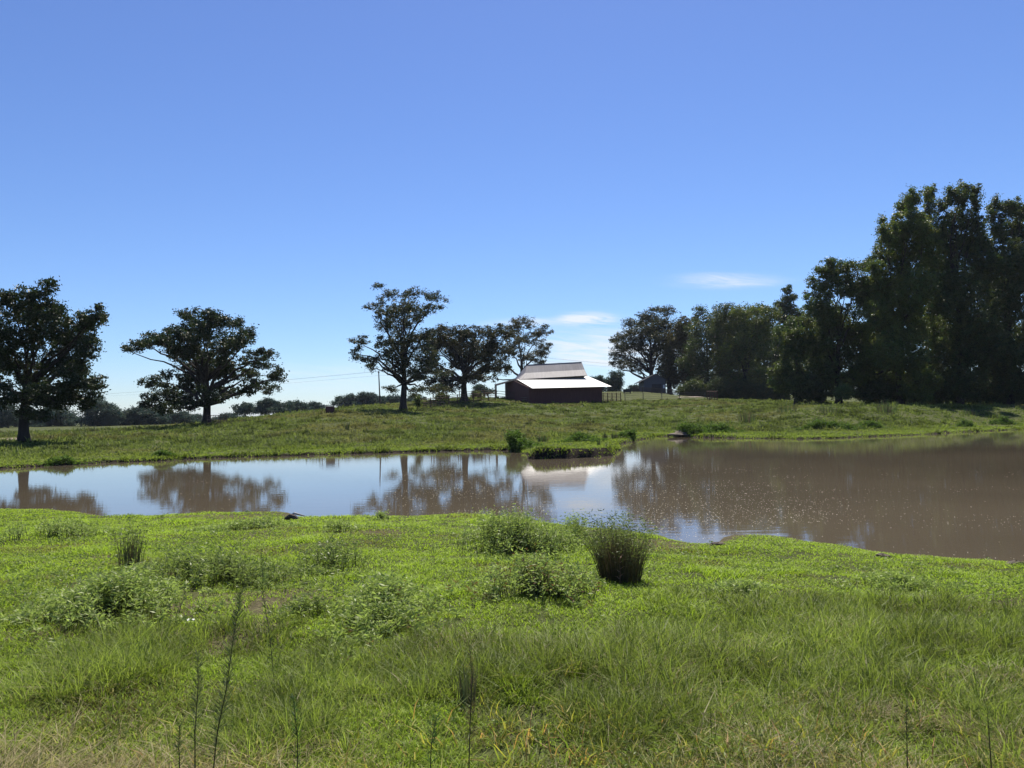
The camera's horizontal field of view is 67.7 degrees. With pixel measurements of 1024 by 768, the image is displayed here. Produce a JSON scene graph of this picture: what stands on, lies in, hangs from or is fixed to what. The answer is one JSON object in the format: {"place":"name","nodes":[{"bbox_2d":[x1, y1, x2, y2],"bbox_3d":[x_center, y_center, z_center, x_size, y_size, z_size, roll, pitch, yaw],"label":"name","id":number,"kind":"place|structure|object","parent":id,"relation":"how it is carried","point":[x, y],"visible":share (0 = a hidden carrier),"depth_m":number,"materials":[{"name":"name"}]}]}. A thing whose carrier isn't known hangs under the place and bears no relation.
{"place":"outdoors","nodes":[
{"label":"outdoors","id":0,"kind":"place"},
{"bbox_2d":[284,512,304,519],"bbox_3d":[-5.304,3.217,18.485,0.518,0.200,0.233,-1,-2,8],"label":"driftwood","id":1,"kind":"object","parent":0,"point":[291,516],"visible":0.91,"depth_m":18.43,"materials":[{"name":"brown wood"}]},
{"bbox_2d":[0,429,1023,561],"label":"water","id":2,"kind":"structure","parent":0,"point":[975,473],"depth_m":26.61,"materials":[{"name":"brown liquid"}]},
{"bbox_2d":[0,391,1023,767],"bbox_3d":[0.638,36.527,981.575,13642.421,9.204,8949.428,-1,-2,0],"label":"ground","id":3,"kind":"structure","parent":0,"point":[488,753],"depth_m":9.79,"materials":[{"name":"green plant"}]},
{"bbox_2d":[0,404,30,427],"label":"field tree","id":4,"kind":"object","parent":3,"relation":"on","point":[7,417],"visible":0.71,"depth_m":228.98,"materials":[{"name":"green plant"}]},
{"bbox_2d":[18,407,80,426],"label":"field tree","id":5,"kind":"object","parent":3,"relation":"on","point":[65,418],"visible":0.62,"depth_m":247.00,"materials":[{"name":"green plant"}]},
{"bbox_2d":[0,276,110,441],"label":"oak tree","id":6,"kind":"object","parent":3,"relation":"on","point":[49,317],"visible":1,"depth_m":62.94,"materials":[{"name":"green plant"}]},
{"bbox_2d":[32,454,87,465],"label":"waterside bush","id":7,"kind":"object","parent":3,"relation":"on","point":[67,459],"visible":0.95,"depth_m":44.71,"materials":[{"name":"green plant"}]},
{"bbox_2d":[0,512,142,543],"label":"leafy weed","id":8,"kind":"object","parent":3,"relation":"on","point":[57,527],"visible":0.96,"depth_m":14.50,"materials":[{"name":"green plant"}]},
{"bbox_2d":[71,396,129,426],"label":"field tree","id":9,"kind":"object","parent":3,"relation":"on","point":[105,413],"visible":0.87,"depth_m":233.37,"materials":[{"name":"green plant"}]},
{"bbox_2d":[108,517,154,568],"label":"rush clump","id":10,"kind":"object","parent":3,"relation":"on","point":[132,554],"visible":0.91,"depth_m":10.51,"materials":[{"name":"green plant"}]},
{"bbox_2d":[107,560,180,582],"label":"leafy weed","id":11,"kind":"object","parent":3,"relation":"on","point":[146,564],"visible":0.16,"depth_m":8.90,"materials":[{"name":"green plant"}]},
{"bbox_2d":[117,405,171,425],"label":"field tree","id":12,"kind":"object","parent":3,"relation":"on","point":[139,416],"visible":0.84,"depth_m":237.83,"materials":[{"name":"green plant"}]},
{"bbox_2d":[0,557,293,672],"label":"leafy weed","id":13,"kind":"object","parent":3,"relation":"on","point":[105,594],"visible":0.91,"depth_m":7.53,"materials":[{"name":"green plant"}]},
{"bbox_2d":[142,449,181,456],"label":"waterside bush","id":14,"kind":"object","parent":3,"relation":"on","point":[158,453],"visible":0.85,"depth_m":48.65,"materials":[{"name":"green plant"}]},
{"bbox_2d":[173,722,183,767],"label":"tall weed","id":15,"kind":"object","parent":3,"relation":"on","point":[180,733],"visible":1,"depth_m":3.12,"materials":[{"name":"green plant"}]},
{"bbox_2d":[163,410,201,423],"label":"field tree","id":16,"kind":"object","parent":3,"relation":"on","point":[180,417],"visible":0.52,"depth_m":258.18,"materials":[{"name":"green plant"}]},
{"bbox_2d":[183,650,210,767],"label":"tall weed","id":17,"kind":"object","parent":3,"relation":"on","point":[199,688],"visible":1,"depth_m":3.19,"materials":[{"name":"green plant"}]},
{"bbox_2d":[120,305,289,422],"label":"oak tree","id":18,"kind":"object","parent":3,"relation":"on","point":[200,368],"visible":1,"depth_m":97.52,"materials":[{"name":"green plant"}]},
{"bbox_2d":[202,587,245,767],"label":"tall weed","id":19,"kind":"object","parent":3,"relation":"on","point":[222,698],"visible":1,"depth_m":3.20,"materials":[{"name":"green plant"}]},
{"bbox_2d":[211,412,247,420],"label":"field tree","id":20,"kind":"object","parent":3,"relation":"on","point":[232,415],"visible":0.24,"depth_m":318.29,"materials":[{"name":"green plant"}]},
{"bbox_2d":[85,540,384,597],"bbox_3d":[-3.634,2.257,9.439,3.989,0.592,2.510,-2,-2,20],"label":"leafy weed","id":21,"kind":"object","parent":3,"relation":"on","point":[236,568],"visible":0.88,"depth_m":9.39,"materials":[{"name":"green plant"}]},
{"bbox_2d":[142,515,329,532],"bbox_3d":[-5.598,2.856,15.572,3.973,0.366,2.021,-1,-2,0],"label":"leafy weed","id":22,"kind":"object","parent":3,"relation":"on","point":[241,524],"visible":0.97,"depth_m":15.39,"materials":[{"name":"green plant"}]},
{"bbox_2d":[229,401,257,416],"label":"field tree","id":23,"kind":"object","parent":3,"relation":"on","point":[243,408],"visible":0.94,"depth_m":238.66,"materials":[{"name":"green plant"}]},
{"bbox_2d":[257,549,275,679],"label":"tall weed","id":24,"kind":"object","parent":3,"relation":"on","point":[262,558],"visible":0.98,"depth_m":5.33,"materials":[{"name":"green plant"}]},
{"bbox_2d":[250,397,296,415],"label":"field tree","id":25,"kind":"object","parent":3,"relation":"on","point":[267,406],"visible":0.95,"depth_m":233.51,"materials":[{"name":"green plant"}]},
{"bbox_2d":[289,693,303,767],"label":"tall weed","id":26,"kind":"object","parent":3,"relation":"on","point":[295,719],"visible":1,"depth_m":3.16,"materials":[{"name":"green plant"}]},
{"bbox_2d":[290,399,309,411],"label":"field tree","id":27,"kind":"object","parent":3,"relation":"on","point":[300,405],"visible":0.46,"depth_m":248.64,"materials":[{"name":"green plant"}]},
{"bbox_2d":[267,589,348,624],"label":"leafy weed","id":28,"kind":"object","parent":3,"relation":"on","point":[318,603],"visible":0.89,"depth_m":7.54,"materials":[{"name":"green plant"}]},
{"bbox_2d":[306,400,325,409],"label":"field tree","id":29,"kind":"object","parent":3,"relation":"on","point":[313,405],"visible":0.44,"depth_m":268.63,"materials":[{"name":"green plant"}]},
{"bbox_2d":[278,530,383,579],"bbox_3d":[-2.461,2.293,10.530,1.349,0.598,1.884,-1,-2,0],"label":"leafy weed","id":30,"kind":"object","parent":3,"relation":"on","point":[332,557],"visible":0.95,"depth_m":10.53,"materials":[{"name":"green plant"}]},
{"bbox_2d":[327,393,363,406],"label":"field tree","id":31,"kind":"object","parent":3,"relation":"on","point":[343,399],"visible":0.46,"depth_m":298.69,"materials":[{"name":"green plant"}]},
{"bbox_2d":[316,516,387,535],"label":"leafy weed","id":32,"kind":"object","parent":3,"relation":"on","point":[338,526],"visible":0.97,"depth_m":14.45,"materials":[{"name":"green plant"}]},
{"bbox_2d":[345,391,386,405],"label":"field tree","id":33,"kind":"object","parent":3,"relation":"on","point":[370,398],"visible":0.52,"depth_m":298.28,"materials":[{"name":"green plant"}]},
{"bbox_2d":[367,509,389,520],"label":"leafy weed","id":34,"kind":"object","parent":3,"relation":"on","point":[381,515],"visible":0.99,"depth_m":17.59,"materials":[{"name":"green plant"}]},
{"bbox_2d":[314,568,465,662],"bbox_3d":[-1.166,2.096,7.385,1.421,0.549,3.260,-1,-2,0],"label":"leafy weed","id":35,"kind":"object","parent":3,"relation":"on","point":[386,601],"visible":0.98,"depth_m":7.08,"materials":[{"name":"green plant"}]},
{"bbox_2d":[384,393,399,403],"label":"field tree","id":36,"kind":"object","parent":3,"relation":"on","point":[393,399],"visible":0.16,"depth_m":308.30,"materials":[{"name":"green plant"}]},
{"bbox_2d":[348,282,454,408],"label":"pecan tree","id":37,"kind":"object","parent":3,"relation":"on","point":[399,344],"visible":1,"depth_m":113.93,"materials":[{"name":"green plant"}]},
{"bbox_2d":[413,395,422,407],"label":"shrub","id":38,"kind":"object","parent":3,"relation":"on","point":[417,401],"visible":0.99,"depth_m":120.92,"materials":[{"name":"green plant"}]},
{"bbox_2d":[422,711,442,767],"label":"tall weed","id":39,"kind":"object","parent":3,"relation":"on","point":[434,736],"visible":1,"depth_m":3.21,"materials":[{"name":"green plant"}]},
{"bbox_2d":[421,392,495,406],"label":"pipe fence","id":40,"kind":"object","parent":3,"relation":"on","point":[473,398],"visible":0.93,"depth_m":133.92,"materials":[{"name":"grey metal"}]},
{"bbox_2d":[411,322,515,400],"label":"pecan tree","id":41,"kind":"object","parent":3,"relation":"on","point":[458,357],"visible":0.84,"depth_m":139.24,"materials":[{"name":"green plant"}]},
{"bbox_2d":[454,658,477,708],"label":"rush clump","id":42,"kind":"object","parent":3,"relation":"on","point":[464,690],"visible":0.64,"depth_m":4.88,"materials":[{"name":"green plant"}]},
{"bbox_2d":[465,643,477,767],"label":"tall weed","id":43,"kind":"object","parent":3,"relation":"on","point":[470,714],"visible":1,"depth_m":3.64,"materials":[{"name":"green plant"}]},
{"bbox_2d":[471,382,494,394],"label":"field tree","id":44,"kind":"object","parent":3,"relation":"on","point":[480,387],"visible":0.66,"depth_m":258.94,"materials":[{"name":"green plant"}]},
{"bbox_2d":[0,528,1023,767],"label":"tall grass","id":45,"kind":"structure","parent":3,"relation":"on","point":[671,646],"depth_m":5.34,"materials":[{"name":"green plant"}]},
{"bbox_2d":[0,396,1023,467],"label":"pasture grass","id":46,"kind":"structure","parent":3,"relation":"on","point":[43,445],"depth_m":81.11,"materials":[{"name":"green plant"}]},
{"bbox_2d":[0,637,1023,767],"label":"yellowing grass","id":47,"kind":"structure","parent":3,"relation":"on","point":[514,750],"depth_m":4.13,"materials":[{"name":"green plant"}]},
{"bbox_2d":[0,508,1023,767],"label":"ground weeds","id":48,"kind":"object","parent":3,"relation":"on","point":[190,544],"visible":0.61,"depth_m":9.27,"materials":[{"name":"green plant"}]},
{"bbox_2d":[419,541,605,610],"bbox_3d":[0.001,2.158,9.040,2.184,0.689,2.514,-2,-2,15],"label":"leafy weed","id":49,"kind":"object","parent":3,"relation":"on","point":[543,577],"visible":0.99,"depth_m":8.51,"materials":[{"name":"green plant"}]},
{"bbox_2d":[431,503,598,565],"bbox_3d":[0.272,2.412,12.511,3.205,0.981,4.018,-1,-2,0],"label":"leafy weed","id":50,"kind":"object","parent":3,"relation":"on","point":[513,531],"visible":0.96,"depth_m":12.39,"materials":[{"name":"green plant"}]},
{"bbox_2d":[481,314,553,382],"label":"pecan tree","id":51,"kind":"object","parent":3,"relation":"on","point":[518,339],"visible":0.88,"depth_m":172.42,"materials":[{"name":"green plant"}]},
{"bbox_2d":[502,428,542,451],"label":"waterside bush","id":52,"kind":"object","parent":3,"relation":"on","point":[515,439],"visible":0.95,"depth_m":50.93,"materials":[{"name":"green plant"}]},
{"bbox_2d":[494,362,611,403],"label":"barn","id":53,"kind":"structure","parent":3,"relation":"on","point":[569,382],"depth_m":150.42,"materials":[{"name":"white metal"}]},
{"bbox_2d":[553,508,603,551],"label":"leafy weed","id":54,"kind":"object","parent":3,"relation":"on","point":[572,530],"visible":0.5,"depth_m":13.61,"materials":[{"name":"green plant"}]},
{"bbox_2d":[554,431,608,442],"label":"waterside bush","id":55,"kind":"object","parent":3,"relation":"on","point":[578,435],"visible":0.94,"depth_m":58.08,"materials":[{"name":"green plant"}]},
{"bbox_2d":[589,375,606,391],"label":"tree","id":56,"kind":"object","parent":3,"relation":"on","point":[599,378],"visible":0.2,"depth_m":259.36,"materials":[{"name":"green plant"}]},
{"bbox_2d":[603,392,620,401],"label":"rail fence","id":57,"kind":"object","parent":3,"relation":"on","point":[616,397],"visible":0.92,"depth_m":152.47,"materials":[{"name":"grey wood"}]},
{"bbox_2d":[605,368,624,391],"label":"tree","id":58,"kind":"object","parent":3,"relation":"on","point":[615,380],"visible":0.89,"depth_m":249.06,"materials":[{"name":"green plant"}]},
{"bbox_2d":[567,508,669,583],"bbox_3d":[1.419,2.098,10.130,1.338,1.081,1.218,-1,-2,0],"label":"rush clump","id":59,"kind":"object","parent":3,"relation":"on","point":[608,567],"visible":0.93,"depth_m":9.98,"materials":[{"name":"green plant"}]},
{"bbox_2d":[617,428,637,440],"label":"waterside bush","id":60,"kind":"object","parent":3,"relation":"on","point":[631,435],"visible":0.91,"depth_m":66.21,"materials":[{"name":"green plant"}]},
{"bbox_2d":[608,304,680,378],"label":"pecan tree","id":61,"kind":"object","parent":3,"relation":"on","point":[651,332],"visible":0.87,"depth_m":221.89,"materials":[{"name":"green plant"}]},
{"bbox_2d":[633,387,676,394],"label":"board fence","id":62,"kind":"object","parent":3,"relation":"on","point":[644,389],"visible":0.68,"depth_m":195.90,"materials":[{"name":"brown wood"}]},
{"bbox_2d":[625,392,704,398],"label":"wire fence","id":63,"kind":"object","parent":3,"relation":"on","point":[679,394],"visible":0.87,"depth_m":159.91,"materials":[{"name":"grey metal"}]},
{"bbox_2d":[654,315,700,394],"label":"broadleaf tree","id":64,"kind":"object","parent":3,"relation":"on","point":[668,371],"visible":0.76,"depth_m":212.89,"materials":[{"name":"green plant"}]},
{"bbox_2d":[667,430,694,435],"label":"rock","id":65,"kind":"object","parent":3,"relation":"on","point":[679,433],"visible":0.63,"depth_m":73.31,"materials":[{"name":"grey stone"}]},
{"bbox_2d":[643,418,723,437],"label":"waterside bush","id":66,"kind":"object","parent":3,"relation":"on","point":[688,428],"visible":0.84,"depth_m":73.48,"materials":[{"name":"green plant"}]},
{"bbox_2d":[676,377,711,396],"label":"shrub","id":67,"kind":"object","parent":3,"relation":"on","point":[692,386],"visible":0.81,"depth_m":188.62,"materials":[{"name":"green plant"}]},
{"bbox_2d":[677,323,710,382],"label":"broadleaf tree","id":68,"kind":"object","parent":3,"relation":"on","point":[697,374],"visible":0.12,"depth_m":226.04,"materials":[{"name":"green plant"}]},
{"bbox_2d":[674,304,716,382],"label":"broadleaf tree","id":69,"kind":"object","parent":3,"relation":"on","point":[704,362],"visible":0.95,"depth_m":204.41,"materials":[{"name":"green plant"}]},
{"bbox_2d":[704,310,734,383],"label":"broadleaf tree","id":70,"kind":"object","parent":3,"relation":"on","point":[714,344],"visible":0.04,"depth_m":225.49,"materials":[{"name":"green plant"}]},
{"bbox_2d":[703,375,736,398],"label":"shrub","id":71,"kind":"object","parent":3,"relation":"on","point":[722,388],"visible":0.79,"depth_m":188.79,"materials":[{"name":"green plant"}]},
{"bbox_2d":[701,421,745,431],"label":"waterside bush","id":72,"kind":"object","parent":3,"relation":"on","point":[720,427],"visible":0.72,"depth_m":75.26,"materials":[{"name":"green plant"}]},
{"bbox_2d":[701,301,750,381],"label":"broadleaf tree","id":73,"kind":"object","parent":3,"relation":"on","point":[717,322],"visible":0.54,"depth_m":201.12,"materials":[{"name":"green plant"}]},
{"bbox_2d":[692,576,781,604],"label":"leafy weed","id":74,"kind":"object","parent":3,"relation":"on","point":[726,584],"visible":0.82,"depth_m":9.11,"materials":[{"name":"green plant"}]},
{"bbox_2d":[728,378,758,398],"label":"shrub","id":75,"kind":"object","parent":3,"relation":"on","point":[745,389],"visible":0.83,"depth_m":188.44,"materials":[{"name":"green plant"}]},
{"bbox_2d":[736,408,755,422],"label":"rush tuft","id":76,"kind":"object","parent":3,"relation":"on","point":[745,419],"visible":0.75,"depth_m":89.80,"materials":[{"name":"green plant"}]},
{"bbox_2d":[712,301,783,398],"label":"broadleaf tree","id":77,"kind":"object","parent":3,"relation":"on","point":[743,359],"visible":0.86,"depth_m":195.42,"materials":[{"name":"green plant"}]},
{"bbox_2d":[726,314,771,398],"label":"broadleaf tree","id":78,"kind":"object","parent":3,"relation":"on","point":[752,318],"visible":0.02,"depth_m":221.27,"materials":[{"name":"green plant"}]},
{"bbox_2d":[751,327,775,379],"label":"broadleaf tree","id":79,"kind":"object","parent":3,"relation":"on","point":[768,363],"visible":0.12,"depth_m":218.97,"materials":[{"name":"green plant"}]},
{"bbox_2d":[753,376,792,399],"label":"shrub","id":80,"kind":"object","parent":3,"relation":"on","point":[764,391],"visible":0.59,"depth_m":184.78,"materials":[{"name":"green plant"}]},
{"bbox_2d":[764,284,803,380],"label":"cedar tree","id":81,"kind":"object","parent":3,"relation":"on","point":[788,308],"visible":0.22,"depth_m":205.08,"materials":[{"name":"green plant"}]},
{"bbox_2d":[765,314,828,404],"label":"broadleaf tree","id":82,"kind":"object","parent":3,"relation":"on","point":[792,338],"visible":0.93,"depth_m":116.11,"materials":[{"name":"green plant"}]},
{"bbox_2d":[790,372,831,404],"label":"shrub","id":83,"kind":"object","parent":3,"relation":"on","point":[815,391],"visible":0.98,"depth_m":114.16,"materials":[{"name":"green plant"}]},
{"bbox_2d":[789,297,849,402],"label":"broadleaf tree","id":84,"kind":"object","parent":3,"relation":"on","point":[832,301],"visible":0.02,"depth_m":132.53,"materials":[{"name":"green plant"}]},
{"bbox_2d":[786,418,873,429],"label":"waterside bush","id":85,"kind":"object","parent":3,"relation":"on","point":[816,424],"visible":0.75,"depth_m":76.63,"materials":[{"name":"green plant"}]},
{"bbox_2d":[798,253,878,403],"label":"broadleaf tree","id":86,"kind":"object","parent":3,"relation":"on","point":[837,345],"visible":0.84,"depth_m":115.55,"materials":[{"name":"green plant"}]},
{"bbox_2d":[831,382,857,402],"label":"shrub","id":87,"kind":"object","parent":3,"relation":"on","point":[845,392],"visible":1,"depth_m":110.42,"materials":[{"name":"green plant"}]},
{"bbox_2d":[855,420,894,428],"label":"waterside bush","id":88,"kind":"object","parent":3,"relation":"on","point":[872,423],"visible":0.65,"depth_m":79.20,"materials":[{"name":"green plant"}]},
{"bbox_2d":[852,373,909,403],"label":"shrub","id":89,"kind":"object","parent":3,"relation":"on","point":[878,389],"visible":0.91,"depth_m":112.84,"materials":[{"name":"green plant"}]},
{"bbox_2d":[876,399,898,412],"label":"rush tuft","id":90,"kind":"object","parent":3,"relation":"on","point":[885,408],"visible":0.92,"depth_m":89.86,"materials":[{"name":"green plant"}]},
{"bbox_2d":[837,181,945,404],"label":"poplar tree","id":91,"kind":"object","parent":3,"relation":"on","point":[897,328],"visible":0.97,"depth_m":110.55,"materials":[{"name":"green plant"}]},
{"bbox_2d":[821,569,977,599],"bbox_3d":[4.819,2.529,9.837,1.966,0.314,1.949,-1,-2,0],"label":"leafy weed","id":92,"kind":"object","parent":3,"relation":"on","point":[897,579],"visible":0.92,"depth_m":9.69,"materials":[{"name":"green plant"}]},
{"bbox_2d":[899,703,913,767],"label":"tall weed","id":93,"kind":"object","parent":3,"relation":"on","point":[907,730],"visible":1,"depth_m":3.15,"materials":[{"name":"green plant"}]},
{"bbox_2d":[905,379,949,404],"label":"shrub","id":94,"kind":"object","parent":3,"relation":"on","point":[939,398],"visible":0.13,"depth_m":113.10,"materials":[{"name":"green plant"}]},
{"bbox_2d":[907,256,958,376],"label":"broadleaf tree","id":95,"kind":"object","parent":3,"relation":"on","point":[937,322],"visible":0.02,"depth_m":129.72,"materials":[{"name":"green plant"}]},
{"bbox_2d":[955,418,975,426],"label":"waterside bush","id":96,"kind":"object","parent":3,"relation":"on","point":[963,423],"visible":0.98,"depth_m":82.03,"materials":[{"name":"green plant"}]},
{"bbox_2d":[919,179,1023,404],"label":"poplar tree","id":97,"kind":"object","parent":3,"relation":"on","point":[964,352],"visible":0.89,"depth_m":111.80,"materials":[{"name":"green plant"}]},
{"bbox_2d":[976,704,998,767],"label":"tall weed","id":98,"kind":"object","parent":3,"relation":"on","point":[987,710],"visible":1,"depth_m":3.35,"materials":[{"name":"green plant"}]},
{"bbox_2d":[970,273,1016,380],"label":"broadleaf tree","id":99,"kind":"object","parent":3,"relation":"on","point":[988,289],"visible":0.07,"depth_m":130.47,"materials":[{"name":"green plant"}]},
{"bbox_2d":[978,377,1022,404],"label":"shrub","id":100,"kind":"object","parent":3,"relation":"on","point":[992,395],"visible":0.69,"depth_m":112.72,"materials":[{"name":"green plant"}]},
{"bbox_2d":[980,193,1023,404],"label":"poplar tree","id":101,"kind":"object","parent":3,"relation":"on","point":[1007,302],"visible":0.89,"depth_m":111.66,"materials":[{"name":"green plant"}]},
{"bbox_2d":[982,414,1022,424],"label":"waterside bush","id":102,"kind":"object","parent":3,"relation":"on","point":[1004,420],"visible":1,"depth_m":84.11,"materials":[{"name":"green plant"}]},
{"bbox_2d":[0,0,1023,418],"label":"sky","id":103,"kind":"structure","parent":0,"point":[578,168],"materials":[{"name":"blue"}]},
{"bbox_2d":[634,374,666,392],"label":"house","id":104,"kind":"structure","parent":0,"point":[649,382],"depth_m":206.14,"materials":[{"name":"grey"}]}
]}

